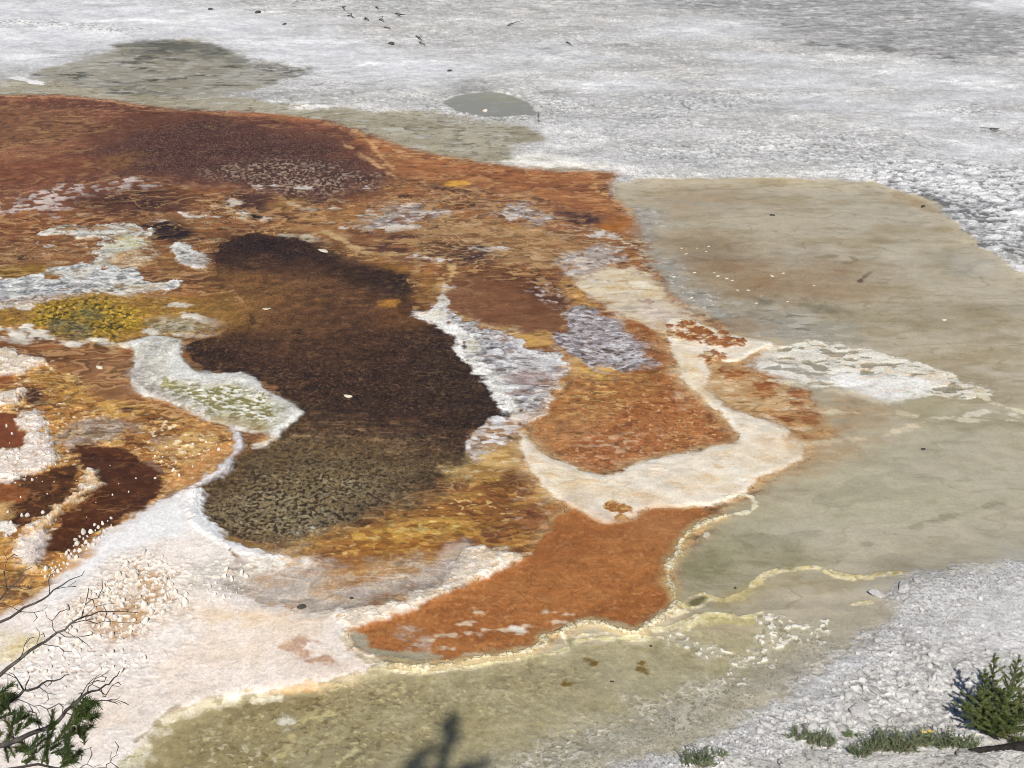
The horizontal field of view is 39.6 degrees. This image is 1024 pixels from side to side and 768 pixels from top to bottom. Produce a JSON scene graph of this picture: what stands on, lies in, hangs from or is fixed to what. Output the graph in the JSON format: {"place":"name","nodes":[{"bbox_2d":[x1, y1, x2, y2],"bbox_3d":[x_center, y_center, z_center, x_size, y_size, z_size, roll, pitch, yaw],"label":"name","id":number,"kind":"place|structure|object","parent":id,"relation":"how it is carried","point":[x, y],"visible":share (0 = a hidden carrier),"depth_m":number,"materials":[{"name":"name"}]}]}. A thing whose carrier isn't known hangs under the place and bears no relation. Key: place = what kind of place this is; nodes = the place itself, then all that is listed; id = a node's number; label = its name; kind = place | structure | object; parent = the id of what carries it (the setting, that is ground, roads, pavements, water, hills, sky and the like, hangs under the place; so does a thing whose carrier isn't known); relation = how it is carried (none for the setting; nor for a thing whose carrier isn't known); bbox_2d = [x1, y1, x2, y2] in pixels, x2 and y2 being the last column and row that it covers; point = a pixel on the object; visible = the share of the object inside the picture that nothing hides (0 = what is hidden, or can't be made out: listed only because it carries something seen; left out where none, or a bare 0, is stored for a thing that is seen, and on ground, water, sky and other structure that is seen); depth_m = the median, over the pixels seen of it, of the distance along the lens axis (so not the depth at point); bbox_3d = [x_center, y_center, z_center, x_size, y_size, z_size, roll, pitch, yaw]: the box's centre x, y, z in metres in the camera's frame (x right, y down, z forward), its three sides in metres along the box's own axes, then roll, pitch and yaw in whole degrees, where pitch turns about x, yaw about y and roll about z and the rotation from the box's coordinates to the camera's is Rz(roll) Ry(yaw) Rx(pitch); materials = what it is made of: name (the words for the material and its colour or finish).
{"place":"outdoors","nodes":[
{"label":"outdoors","id":0,"kind":"place"},
{"bbox_2d":[0,413,27,448],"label":"maroon pool water","id":1,"kind":"structure","parent":0,"point":[17,439],"depth_m":12.37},
{"bbox_2d":[0,177,154,217],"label":"mineral crust","id":2,"kind":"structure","parent":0,"point":[54,202],"depth_m":17.83},
{"bbox_2d":[0,446,164,553],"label":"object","id":3,"kind":"structure","parent":0,"point":[125,469],"depth_m":11.51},
{"bbox_2d":[0,263,180,306],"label":"grey flow terrain","id":4,"kind":"structure","parent":0,"point":[73,281],"depth_m":15.28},
{"bbox_2d":[0,354,235,608],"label":"bacterial mat","id":5,"kind":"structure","parent":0,"point":[74,411],"depth_m":12.31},
{"bbox_2d":[0,347,102,568],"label":"mineral crust","id":6,"kind":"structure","parent":5,"relation":"on","point":[38,442],"depth_m":11.88},
{"bbox_2d":[0,293,235,344],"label":"yellow algae ground","id":7,"kind":"structure","parent":0,"point":[105,319],"depth_m":14.53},
{"bbox_2d":[38,223,211,268],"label":"grey white terrain","id":8,"kind":"structure","parent":0,"point":[121,245],"depth_m":16.29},
{"bbox_2d":[32,39,306,97],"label":"grey pool water","id":9,"kind":"structure","parent":0,"point":[190,68],"depth_m":23.11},
{"bbox_2d":[0,490,370,767],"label":"white slope terrain","id":10,"kind":"structure","parent":0,"point":[197,648],"depth_m":9.91,"materials":[{"name":"stone"}]},
{"bbox_2d":[63,603,68,612],"bbox_3d":[-3.208,1.621,10.233,0.047,0.092,0.037,-7,2,45],"label":"travertine knob","id":11,"kind":"object","parent":10,"relation":"on","point":[66,606],"visible":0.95,"depth_m":10.22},
{"bbox_2d":[67,643,73,649],"bbox_3d":[-3.067,1.825,9.877,0.042,0.066,0.049,9,46,21],"label":"travertine knob","id":12,"kind":"object","parent":10,"relation":"on","point":[70,646],"visible":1,"depth_m":9.86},
{"bbox_2d":[75,638,82,645],"bbox_3d":[-3.023,1.808,9.918,0.052,0.088,0.036,-26,36,-26],"label":"travertine knob","id":13,"kind":"object","parent":10,"relation":"on","point":[78,642],"visible":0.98,"depth_m":9.90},
{"bbox_2d":[103,618,110,626],"bbox_3d":[-2.875,1.704,10.088,0.055,0.091,0.040,2,11,-14],"label":"travertine knob","id":14,"kind":"object","parent":10,"relation":"on","point":[105,624],"visible":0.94,"depth_m":10.07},
{"bbox_2d":[112,614,117,620],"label":"travertine knob","id":15,"kind":"object","parent":10,"relation":"on","point":[114,617],"visible":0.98,"depth_m":10.12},
{"bbox_2d":[114,570,121,578],"bbox_3d":[-2.921,1.419,10.553,0.041,0.085,0.056,22,19,38],"label":"travertine knob","id":16,"kind":"object","parent":10,"relation":"on","point":[117,574],"visible":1,"depth_m":10.54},
{"bbox_2d":[123,560,128,566],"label":"travertine knob","id":17,"kind":"object","parent":10,"relation":"on","point":[126,563],"visible":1,"depth_m":10.65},
{"bbox_2d":[133,572,138,578],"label":"travertine knob","id":18,"kind":"object","parent":10,"relation":"on","point":[135,575],"visible":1,"depth_m":10.52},
{"bbox_2d":[140,600,147,607],"bbox_3d":[-2.652,1.594,10.249,0.055,0.082,0.049,-4,30,-9],"label":"travertine knob","id":19,"kind":"object","parent":10,"relation":"on","point":[143,604],"visible":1,"depth_m":10.23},
{"bbox_2d":[141,617,147,624],"bbox_3d":[-2.610,1.688,10.103,0.045,0.086,0.045,30,10,-5],"label":"travertine knob","id":20,"kind":"object","parent":10,"relation":"on","point":[144,621],"visible":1,"depth_m":10.09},
{"bbox_2d":[148,608,153,614],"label":"travertine knob","id":21,"kind":"object","parent":10,"relation":"on","point":[151,611],"visible":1,"depth_m":10.18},
{"bbox_2d":[167,580,172,587],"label":"travertine knob","id":22,"kind":"object","parent":10,"relation":"on","point":[169,584],"visible":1,"depth_m":10.43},
{"bbox_2d":[181,597,187,603],"bbox_3d":[-2.368,1.572,10.283,0.053,0.078,0.052,-17,23,-20],"label":"travertine knob","id":23,"kind":"object","parent":10,"relation":"on","point":[184,600],"visible":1,"depth_m":10.26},
{"bbox_2d":[0,95,396,200],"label":"bacterial mat","id":24,"kind":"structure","parent":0,"point":[49,142],"depth_m":20.10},
{"bbox_2d":[128,336,302,493],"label":"mineral crust","id":25,"kind":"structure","parent":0,"point":[236,403],"depth_m":12.93},
{"bbox_2d":[87,115,383,203],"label":"bacterial mat","id":26,"kind":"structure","parent":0,"point":[312,168],"depth_m":19.23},
{"bbox_2d":[0,79,603,171],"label":"khaki seep ground","id":27,"kind":"structure","parent":0,"point":[461,137],"depth_m":20.57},
{"bbox_2d":[194,438,428,542],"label":"bacterial mat","id":28,"kind":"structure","parent":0,"point":[286,490],"depth_m":11.60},
{"bbox_2d":[219,555,448,613],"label":"lavender flat terrain","id":29,"kind":"structure","parent":0,"point":[275,580],"depth_m":10.43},
{"bbox_2d":[297,604,305,608],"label":"dark stone","id":30,"kind":"object","parent":29,"relation":"on","point":[301,606],"visible":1,"depth_m":10.18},
{"bbox_2d":[184,233,514,543],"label":"dark brown pool water","id":31,"kind":"structure","parent":0,"point":[322,336],"depth_m":13.77,"materials":[{"name":"liquid"}]},
{"bbox_2d":[0,96,823,663],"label":"bacterial mat","id":32,"kind":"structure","parent":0,"point":[368,226],"depth_m":15.85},
{"bbox_2d":[329,545,523,669],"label":"mineral crust","id":33,"kind":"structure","parent":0,"point":[474,562],"depth_m":10.26},
{"bbox_2d":[304,458,562,582],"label":"ochre mat ground","id":34,"kind":"structure","parent":0,"point":[498,503],"depth_m":11.02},
{"bbox_2d":[126,628,794,767],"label":"olive pool water","id":35,"kind":"structure","parent":0,"point":[486,716],"depth_m":9.23,"materials":[{"name":"liquid"}]},
{"bbox_2d":[443,91,538,117],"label":"round pond water","id":36,"kind":"structure","parent":0,"point":[497,104],"depth_m":21.42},
{"bbox_2d":[357,135,632,235],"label":"rust mat ground","id":37,"kind":"structure","parent":0,"point":[573,200],"depth_m":18.20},
{"bbox_2d":[423,308,571,422],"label":"mineral crust","id":38,"kind":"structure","parent":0,"point":[525,382],"depth_m":13.56},
{"bbox_2d":[442,268,565,333],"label":"brown pool water","id":39,"kind":"structure","parent":0,"point":[504,300],"depth_m":14.94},
{"bbox_2d":[405,216,611,267],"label":"tan terrace terrain","id":40,"kind":"structure","parent":0,"point":[474,241],"depth_m":16.36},
{"bbox_2d":[0,0,1023,767],"bbox_3d":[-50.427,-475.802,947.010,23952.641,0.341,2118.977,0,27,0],"label":"ground","id":41,"kind":"structure","parent":0,"point":[920,98],"depth_m":22.03,"materials":[{"name":"stone"}]},
{"bbox_2d":[0,554,137,767],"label":"pine tree","id":42,"kind":"object","parent":41,"relation":"on","point":[82,709],"visible":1,"depth_m":3.10,"materials":[{"name":"green plant"}]},
{"bbox_2d":[676,743,719,767],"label":"sage tuft","id":43,"kind":"object","parent":41,"relation":"on","point":[698,757],"visible":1,"depth_m":8.54,"materials":[{"name":"green plant"}]},
{"bbox_2d":[711,746,730,757],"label":"sage tuft","id":44,"kind":"object","parent":41,"relation":"on","point":[725,753],"visible":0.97,"depth_m":8.62,"materials":[{"name":"green plant"}]},
{"bbox_2d":[723,758,749,767],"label":"ledge rock","id":45,"kind":"object","parent":41,"relation":"on","point":[737,763],"visible":1,"depth_m":8.54,"materials":[{"name":"stone"}]},
{"bbox_2d":[757,728,763,733],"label":"pebble","id":46,"kind":"object","parent":41,"relation":"on","point":[760,730],"visible":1,"depth_m":8.82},
{"bbox_2d":[746,758,780,767],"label":"ledge rock","id":47,"kind":"object","parent":41,"relation":"on","point":[758,763],"visible":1,"depth_m":8.54,"materials":[{"name":"stone"}]},
{"bbox_2d":[759,719,772,727],"bbox_3d":[1.589,2.124,8.895,0.091,0.031,0.064,28,26,25],"label":"pebble","id":48,"kind":"object","parent":41,"relation":"on","point":[765,723],"visible":1,"depth_m":8.88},
{"bbox_2d":[778,756,809,767],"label":"ledge rock","id":49,"kind":"object","parent":41,"relation":"on","point":[793,761],"visible":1,"depth_m":8.53,"materials":[{"name":"stone"}]},
{"bbox_2d":[783,720,818,740],"bbox_3d":[1.782,2.147,8.752,0.184,0.107,0.182,22,34,36],"label":"sage tuft","id":50,"kind":"object","parent":41,"relation":"on","point":[803,734],"visible":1,"depth_m":8.76,"materials":[{"name":"green plant"}]},
{"bbox_2d":[802,694,808,700],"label":"pebble","id":51,"kind":"object","parent":41,"relation":"on","point":[805,697],"visible":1,"depth_m":9.11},
{"bbox_2d":[804,712,811,719],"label":"pebble","id":52,"kind":"object","parent":41,"relation":"on","point":[807,715],"visible":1,"depth_m":8.94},
{"bbox_2d":[808,722,817,729],"bbox_3d":[1.875,2.134,8.858,0.056,0.038,0.053,23,35,38],"label":"pebble","id":53,"kind":"object","parent":41,"relation":"on","point":[812,726],"visible":0.98,"depth_m":8.85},
{"bbox_2d":[801,749,834,765],"bbox_3d":[1.861,2.262,8.606,0.211,0.073,0.129,-3,27,-6],"label":"ledge rock","id":54,"kind":"object","parent":41,"relation":"on","point":[813,757],"visible":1,"depth_m":8.58,"materials":[{"name":"stone"}]},
{"bbox_2d":[807,726,837,748],"bbox_3d":[1.904,2.166,8.711,0.204,0.124,0.159,0,27,0],"label":"sage tuft","id":55,"kind":"object","parent":41,"relation":"on","point":[822,737],"visible":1,"depth_m":8.72,"materials":[{"name":"green plant"}]},
{"bbox_2d":[827,721,835,727],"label":"pebble","id":56,"kind":"object","parent":41,"relation":"on","point":[831,724],"visible":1,"depth_m":8.86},
{"bbox_2d":[834,702,839,708],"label":"pebble","id":57,"kind":"object","parent":41,"relation":"on","point":[837,705],"visible":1,"depth_m":9.03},
{"bbox_2d":[836,724,844,731],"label":"limestone rock","id":58,"kind":"object","parent":41,"relation":"on","point":[840,728],"visible":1,"depth_m":8.83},
{"bbox_2d":[828,752,853,767],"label":"ledge rock","id":59,"kind":"object","parent":41,"relation":"on","point":[835,758],"visible":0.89,"depth_m":8.56,"materials":[{"name":"stone"}]},
{"bbox_2d":[841,711,849,716],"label":"pebble","id":60,"kind":"object","parent":41,"relation":"on","point":[846,713],"visible":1,"depth_m":8.94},
{"bbox_2d":[845,691,852,697],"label":"pebble","id":61,"kind":"object","parent":41,"relation":"on","point":[848,694],"visible":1,"depth_m":9.12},
{"bbox_2d":[847,718,852,724],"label":"pebble","id":62,"kind":"object","parent":41,"relation":"on","point":[849,721],"visible":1,"depth_m":8.89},
{"bbox_2d":[842,724,861,737],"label":"sage tuft","id":63,"kind":"object","parent":41,"relation":"on","point":[849,732],"visible":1,"depth_m":8.78,"materials":[{"name":"green plant"}]},
{"bbox_2d":[850,685,860,690],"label":"pebble","id":64,"kind":"object","parent":41,"relation":"on","point":[855,687],"visible":1,"depth_m":9.19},
{"bbox_2d":[835,758,877,767],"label":"ledge rock","id":65,"kind":"object","parent":41,"relation":"on","point":[861,763],"visible":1,"depth_m":8.51,"materials":[{"name":"stone"}]},
{"bbox_2d":[849,701,868,717],"bbox_3d":[2.199,2.059,8.975,0.136,0.042,0.111,-22,44,-30],"label":"limestone rock","id":66,"kind":"object","parent":41,"relation":"on","point":[860,709],"visible":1,"depth_m":8.96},
{"bbox_2d":[846,740,875,757],"bbox_3d":[2.104,2.194,8.601,0.194,0.157,0.138,4,27,8],"label":"sage tuft","id":67,"kind":"object","parent":41,"relation":"on","point":[865,750],"visible":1,"depth_m":8.60,"materials":[{"name":"green plant"}]},
{"bbox_2d":[858,676,865,682],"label":"pebble","id":68,"kind":"object","parent":41,"relation":"on","point":[862,678],"visible":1,"depth_m":9.26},
{"bbox_2d":[863,714,872,720],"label":"pebble","id":69,"kind":"object","parent":41,"relation":"on","point":[867,717],"visible":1,"depth_m":8.92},
{"bbox_2d":[867,685,880,694],"bbox_3d":[2.341,1.971,9.168,0.073,0.023,0.112,-1,23,-30],"label":"limestone rock","id":70,"kind":"object","parent":41,"relation":"on","point":[874,689],"visible":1,"depth_m":9.16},
{"bbox_2d":[856,725,893,752],"bbox_3d":[2.226,2.163,8.671,0.231,0.166,0.186,0,27,0],"label":"sage tuft","id":71,"kind":"object","parent":41,"relation":"on","point":[882,743],"visible":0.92,"depth_m":8.67,"materials":[{"name":"green plant"}]},
{"bbox_2d":[868,588,884,597],"bbox_3d":[2.617,1.503,10.182,0.130,0.043,0.068,32,48,28],"label":"limestone rock","id":72,"kind":"object","parent":41,"relation":"on","point":[877,593],"visible":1,"depth_m":10.17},
{"bbox_2d":[872,714,887,724],"bbox_3d":[2.303,2.102,8.907,0.099,0.045,0.073,14,24,7],"label":"limestone rock","id":73,"kind":"object","parent":41,"relation":"on","point":[880,718],"visible":1,"depth_m":8.89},
{"bbox_2d":[865,754,902,767],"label":"ledge rock","id":74,"kind":"object","parent":41,"relation":"on","point":[882,761],"visible":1,"depth_m":8.53,"materials":[{"name":"stone"}]},
{"bbox_2d":[887,716,893,722],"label":"pebble","id":75,"kind":"object","parent":41,"relation":"on","point":[890,719],"visible":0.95,"depth_m":8.90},
{"bbox_2d":[886,697,896,703],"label":"pebble","id":76,"kind":"object","parent":41,"relation":"on","point":[891,700],"visible":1,"depth_m":9.05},
{"bbox_2d":[895,692,903,697],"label":"pebble","id":77,"kind":"object","parent":41,"relation":"on","point":[899,694],"visible":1,"depth_m":9.12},
{"bbox_2d":[896,681,904,686],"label":"pebble","id":78,"kind":"object","parent":41,"relation":"on","point":[899,684],"visible":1,"depth_m":9.23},
{"bbox_2d":[899,712,906,717],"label":"pebble","id":79,"kind":"object","parent":41,"relation":"on","point":[902,714],"visible":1,"depth_m":8.94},
{"bbox_2d":[898,580,909,592],"bbox_3d":[2.815,1.463,10.211,0.084,0.054,0.134,5,44,28],"label":"limestone rock","id":80,"kind":"object","parent":41,"relation":"on","point":[904,586],"visible":1,"depth_m":10.19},
{"bbox_2d":[886,720,923,753],"bbox_3d":[2.393,2.155,8.657,0.239,0.180,0.210,15,31,28],"label":"sage tuft","id":81,"kind":"object","parent":41,"relation":"on","point":[897,742],"visible":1,"depth_m":8.64,"materials":[{"name":"green plant"}]},
{"bbox_2d":[888,754,926,767],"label":"ledge rock","id":82,"kind":"object","parent":41,"relation":"on","point":[910,761],"visible":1,"depth_m":8.53,"materials":[{"name":"stone"}]},
{"bbox_2d":[903,660,913,665],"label":"limestone rock","id":83,"kind":"object","parent":41,"relation":"on","point":[907,662],"visible":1,"depth_m":9.40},
{"bbox_2d":[913,577,920,582],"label":"limestone rock","id":84,"kind":"object","parent":41,"relation":"on","point":[916,579],"visible":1,"depth_m":10.29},
{"bbox_2d":[909,725,938,747],"bbox_3d":[2.520,2.156,8.709,0.217,0.137,0.147,0,27,0],"label":"sage tuft","id":85,"kind":"object","parent":41,"relation":"on","point":[928,739],"visible":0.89,"depth_m":8.69,"materials":[{"name":"green plant"}]},
{"bbox_2d":[926,663,932,668],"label":"pebble","id":86,"kind":"object","parent":41,"relation":"on","point":[929,665],"visible":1,"depth_m":9.38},
{"bbox_2d":[927,651,936,655],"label":"pebble","id":87,"kind":"object","parent":41,"relation":"on","point":[931,653],"visible":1,"depth_m":9.50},
{"bbox_2d":[923,756,947,767],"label":"ledge rock","id":88,"kind":"object","parent":41,"relation":"on","point":[935,761],"visible":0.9,"depth_m":8.53,"materials":[{"name":"stone"}]},
{"bbox_2d":[932,659,939,664],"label":"pebble","id":89,"kind":"object","parent":41,"relation":"on","point":[935,662],"visible":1,"depth_m":9.41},
{"bbox_2d":[936,683,942,689],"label":"pebble","id":90,"kind":"object","parent":41,"relation":"on","point":[939,686],"visible":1,"depth_m":9.18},
{"bbox_2d":[936,674,943,681],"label":"pebble","id":91,"kind":"object","parent":41,"relation":"on","point":[939,678],"visible":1,"depth_m":9.27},
{"bbox_2d":[938,722,944,727],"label":"pebble","id":92,"kind":"object","parent":41,"relation":"on","point":[942,724],"visible":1,"depth_m":8.86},
{"bbox_2d":[937,654,946,660],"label":"pebble","id":93,"kind":"object","parent":41,"relation":"on","point":[941,657],"visible":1,"depth_m":9.46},
{"bbox_2d":[932,723,965,749],"bbox_3d":[2.662,2.165,8.684,0.221,0.140,0.151,5,27,10],"label":"sage tuft","id":94,"kind":"object","parent":41,"relation":"on","point":[949,741],"visible":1,"depth_m":8.69,"materials":[{"name":"green plant"}]},
{"bbox_2d":[944,754,963,767],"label":"ledge rock","id":95,"kind":"object","parent":41,"relation":"on","point":[952,760],"visible":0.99,"depth_m":8.54,"materials":[{"name":"stone"}]},
{"bbox_2d":[951,671,959,676],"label":"pebble","id":96,"kind":"object","parent":41,"relation":"on","point":[955,674],"visible":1,"depth_m":9.30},
{"bbox_2d":[957,598,969,602],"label":"limestone rock","id":97,"kind":"object","parent":41,"relation":"on","point":[964,600],"visible":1,"depth_m":10.03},
{"bbox_2d":[956,731,982,748],"bbox_3d":[2.800,2.181,8.682,0.177,0.104,0.138,-16,31,-29],"label":"sage tuft","id":98,"kind":"object","parent":41,"relation":"on","point":[972,745],"visible":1,"depth_m":8.69,"materials":[{"name":"green plant"}]},
{"bbox_2d":[971,672,978,678],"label":"pebble","id":99,"kind":"object","parent":41,"relation":"on","point":[975,675],"visible":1,"depth_m":9.29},
{"bbox_2d":[955,748,998,767],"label":"ledge rock","id":100,"kind":"object","parent":41,"relation":"on","point":[971,759],"visible":0.98,"depth_m":8.52,"materials":[{"name":"stone"}]},
{"bbox_2d":[953,652,1023,740],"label":"conifer sapling","id":101,"kind":"object","parent":41,"relation":"on","point":[989,717],"visible":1,"depth_m":8.66,"materials":[{"name":"green plant"}]},
{"bbox_2d":[968,741,1023,752],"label":"fallen log","id":102,"kind":"object","parent":41,"relation":"on","point":[1017,746],"visible":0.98,"depth_m":8.62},
{"bbox_2d":[981,750,1023,767],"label":"ledge rock","id":103,"kind":"object","parent":41,"relation":"on","point":[1005,758],"visible":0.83,"depth_m":8.56,"materials":[{"name":"stone"}]},
{"bbox_2d":[1009,755,1023,767],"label":"ledge rock","id":104,"kind":"object","parent":41,"relation":"on","point":[1017,762],"visible":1,"depth_m":8.51,"materials":[{"name":"stone"}]},
{"bbox_2d":[1009,732,1023,742],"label":"sage tuft","id":105,"kind":"object","parent":41,"relation":"on","point":[1012,740],"visible":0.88,"depth_m":8.69,"materials":[{"name":"green plant"}]},
{"bbox_2d":[349,509,705,659],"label":"rust orange pool water","id":106,"kind":"structure","parent":0,"point":[575,566],"depth_m":10.24,"materials":[{"name":"liquid"}]},
{"bbox_2d":[121,177,1023,767],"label":"tan pool water","id":107,"kind":"structure","parent":0,"point":[871,487],"depth_m":12.98,"materials":[{"name":"liquid"}]},
{"bbox_2d":[554,306,660,372],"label":"mineral crust","id":108,"kind":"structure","parent":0,"point":[592,338],"depth_m":14.00},
{"bbox_2d":[351,493,906,675],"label":"mineral rim","id":109,"kind":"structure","parent":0,"point":[689,622],"depth_m":9.98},
{"bbox_2d":[528,320,735,471],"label":"orange pool water","id":110,"kind":"structure","parent":0,"point":[601,421],"depth_m":12.61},
{"bbox_2d":[571,267,702,334],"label":"mineral crust","id":111,"kind":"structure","parent":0,"point":[638,296],"depth_m":15.03},
{"bbox_2d":[521,317,803,524],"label":"cream apron terrain","id":112,"kind":"structure","parent":0,"point":[743,464],"depth_m":11.82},
{"bbox_2d":[491,627,880,767],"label":"sandy beach ground","id":113,"kind":"structure","parent":0,"point":[711,711],"depth_m":9.02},
{"bbox_2d":[706,368,833,448],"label":"tan streak terrain","id":114,"kind":"structure","parent":0,"point":[799,414],"depth_m":12.87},
{"bbox_2d":[751,341,986,402],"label":"mineral crust","id":115,"kind":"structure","parent":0,"point":[824,365],"depth_m":13.47}
]}

